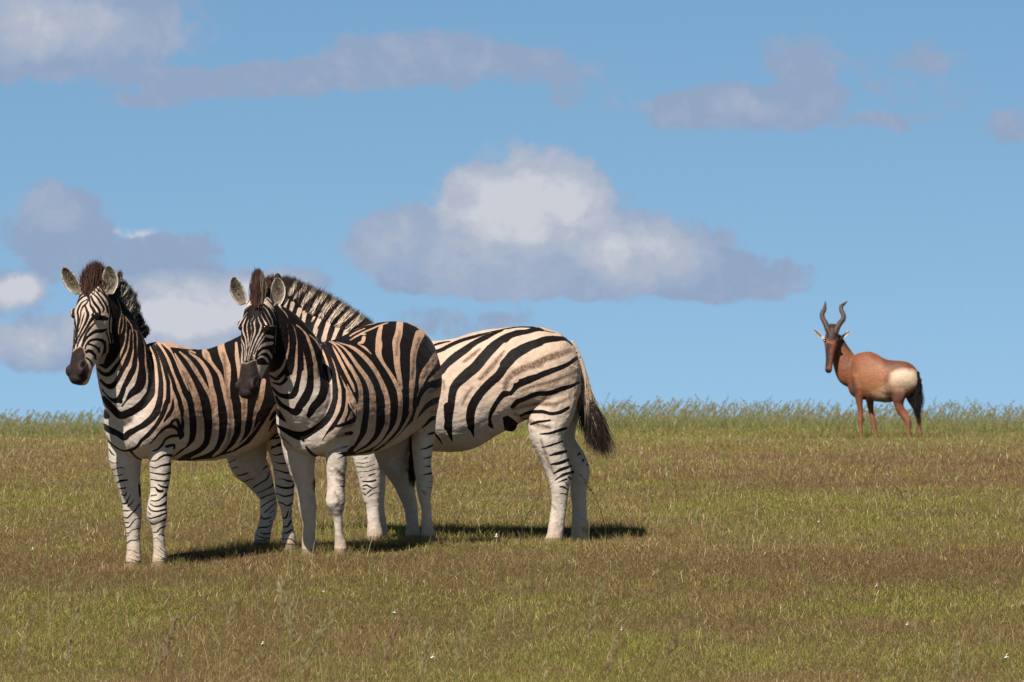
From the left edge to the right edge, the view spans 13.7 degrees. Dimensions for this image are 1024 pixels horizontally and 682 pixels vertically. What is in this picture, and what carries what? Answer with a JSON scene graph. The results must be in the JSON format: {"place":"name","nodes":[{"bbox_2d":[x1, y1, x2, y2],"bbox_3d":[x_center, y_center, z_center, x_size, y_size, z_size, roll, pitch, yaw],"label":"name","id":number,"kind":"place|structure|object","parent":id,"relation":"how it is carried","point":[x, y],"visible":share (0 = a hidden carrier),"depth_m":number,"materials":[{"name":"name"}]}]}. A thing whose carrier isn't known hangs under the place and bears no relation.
{"place":"outdoors","nodes":[
{"label":"outdoors","id":0,"kind":"place"},
{"bbox_2d":[0,423,1023,681],"bbox_3d":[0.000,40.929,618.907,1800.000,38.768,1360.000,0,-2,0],"label":"ground","id":1,"kind":"structure","parent":0,"point":[640,625],"depth_m":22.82,"materials":[{"name":"green plant"}]},
{"bbox_2d":[16,606,36,681],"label":"grass stalk","id":2,"kind":"object","parent":1,"relation":"on","point":[33,617],"depth_m":15.18,"materials":[{"name":"beige plant"}]},
{"bbox_2d":[33,569,73,681],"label":"grass stalk","id":3,"kind":"object","parent":1,"relation":"on","point":[71,574],"depth_m":15.98,"materials":[{"name":"brown plant"}]},
{"bbox_2d":[62,606,80,681],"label":"grass stalk","id":4,"kind":"object","parent":1,"relation":"on","point":[66,657],"depth_m":16.18,"materials":[{"name":"beige plant"}]},
{"bbox_2d":[156,615,178,681],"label":"grass stalk","id":5,"kind":"object","parent":1,"relation":"on","point":[168,645],"depth_m":15.97,"materials":[{"name":"beige plant"}]},
{"bbox_2d":[62,259,296,569],"bbox_3d":[-1.897,0.439,24.523,0.594,1.794,1.837,-2,-3,41],"label":"zebra","id":6,"kind":"object","parent":1,"relation":"on","point":[165,403],"visible":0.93,"depth_m":24.20},
{"bbox_2d":[223,594,237,681],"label":"grass stalk","id":7,"kind":"object","parent":1,"relation":"on","point":[230,618],"depth_m":16.38,"materials":[{"name":"brown plant"}]},
{"bbox_2d":[276,576,297,678],"bbox_3d":[-0.871,1.196,16.575,0.097,0.574,0.034,-1,-2,14],"label":"grass stalk","id":8,"kind":"object","parent":1,"relation":"on","point":[283,604],"depth_m":16.58,"materials":[{"name":"brown plant"}]},
{"bbox_2d":[297,606,338,681],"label":"grass stalk","id":9,"kind":"object","parent":1,"relation":"on","point":[309,650],"depth_m":15.57,"materials":[{"name":"beige plant"}]},
{"bbox_2d":[230,266,441,556],"bbox_3d":[-0.957,0.435,24.846,0.596,1.680,1.987,-1,-2,30],"label":"zebra","id":10,"kind":"object","parent":1,"relation":"on","point":[374,388],"visible":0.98,"depth_m":24.58},
{"bbox_2d":[380,615,402,679],"bbox_3d":[-0.459,1.244,15.870,0.107,0.454,0.032,0,-2,0],"label":"grass stalk","id":11,"kind":"object","parent":1,"relation":"on","point":[399,620],"depth_m":15.87,"materials":[{"name":"beige plant"}]},
{"bbox_2d":[419,625,434,681],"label":"grass stalk","id":12,"kind":"object","parent":1,"relation":"on","point":[427,651],"depth_m":15.49,"materials":[{"name":"beige plant"}]},
{"bbox_2d":[265,271,617,541],"bbox_3d":[-0.549,0.431,26.447,2.445,1.740,0.590,0,-2,0],"label":"zebra","id":13,"kind":"object","parent":1,"relation":"on","point":[495,382],"visible":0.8,"depth_m":26.28},
{"bbox_2d":[455,629,466,680],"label":"grass stalk","id":14,"kind":"object","parent":1,"relation":"on","point":[462,638],"depth_m":15.97,"materials":[{"name":"beige plant"}]},
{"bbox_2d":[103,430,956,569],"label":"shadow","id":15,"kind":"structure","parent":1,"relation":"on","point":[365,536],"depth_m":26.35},
{"bbox_2d":[520,473,563,543],"bbox_3d":[0.181,1.010,25.581,0.272,0.438,0.017,0,-2,0],"label":"dark grass stem","id":16,"kind":"object","parent":1,"relation":"on","point":[534,503],"visible":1,"depth_m":25.58,"materials":[{"name":"brown plant"}]},
{"bbox_2d":[580,474,606,543],"bbox_3d":[0.490,1.018,25.781,0.169,0.430,0.026,0,-2,0],"label":"dark grass stem","id":17,"kind":"object","parent":1,"relation":"on","point":[598,505],"visible":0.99,"depth_m":25.78,"materials":[{"name":"brown plant"}]},
{"bbox_2d":[584,572,603,681],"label":"grass stalk","id":18,"kind":"object","parent":1,"relation":"on","point":[590,629],"depth_m":16.27,"materials":[{"name":"brown plant"}]},
{"bbox_2d":[605,608,634,681],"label":"grass stalk","id":19,"kind":"object","parent":1,"relation":"on","point":[609,664],"depth_m":15.38,"materials":[{"name":"beige plant"}]},
{"bbox_2d":[661,612,687,680],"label":"grass stalk","id":20,"kind":"object","parent":1,"relation":"on","point":[683,619],"depth_m":16.07,"materials":[{"name":"beige plant"}]},
{"bbox_2d":[814,301,924,438],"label":"hartebeest","id":21,"kind":"object","parent":1,"relation":"on","point":[870,378],"visible":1,"depth_m":60.74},
{"bbox_2d":[952,641,960,681],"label":"grass stalk","id":22,"kind":"object","parent":1,"relation":"on","point":[956,656],"depth_m":15.57,"materials":[{"name":"beige plant"}]},
{"bbox_2d":[0,392,1023,439],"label":"seed grass","id":23,"kind":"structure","parent":0,"point":[797,412],"depth_m":68.09,"materials":[{"name":"plant"}]},
{"bbox_2d":[0,406,1023,443],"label":"tall grass","id":24,"kind":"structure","parent":0,"point":[816,426],"depth_m":69.49,"materials":[{"name":"green plant"}]},
{"bbox_2d":[0,0,1023,425],"label":"sky","id":25,"kind":"structure","parent":0,"point":[679,192],"materials":[{"name":"blue"}]}
]}

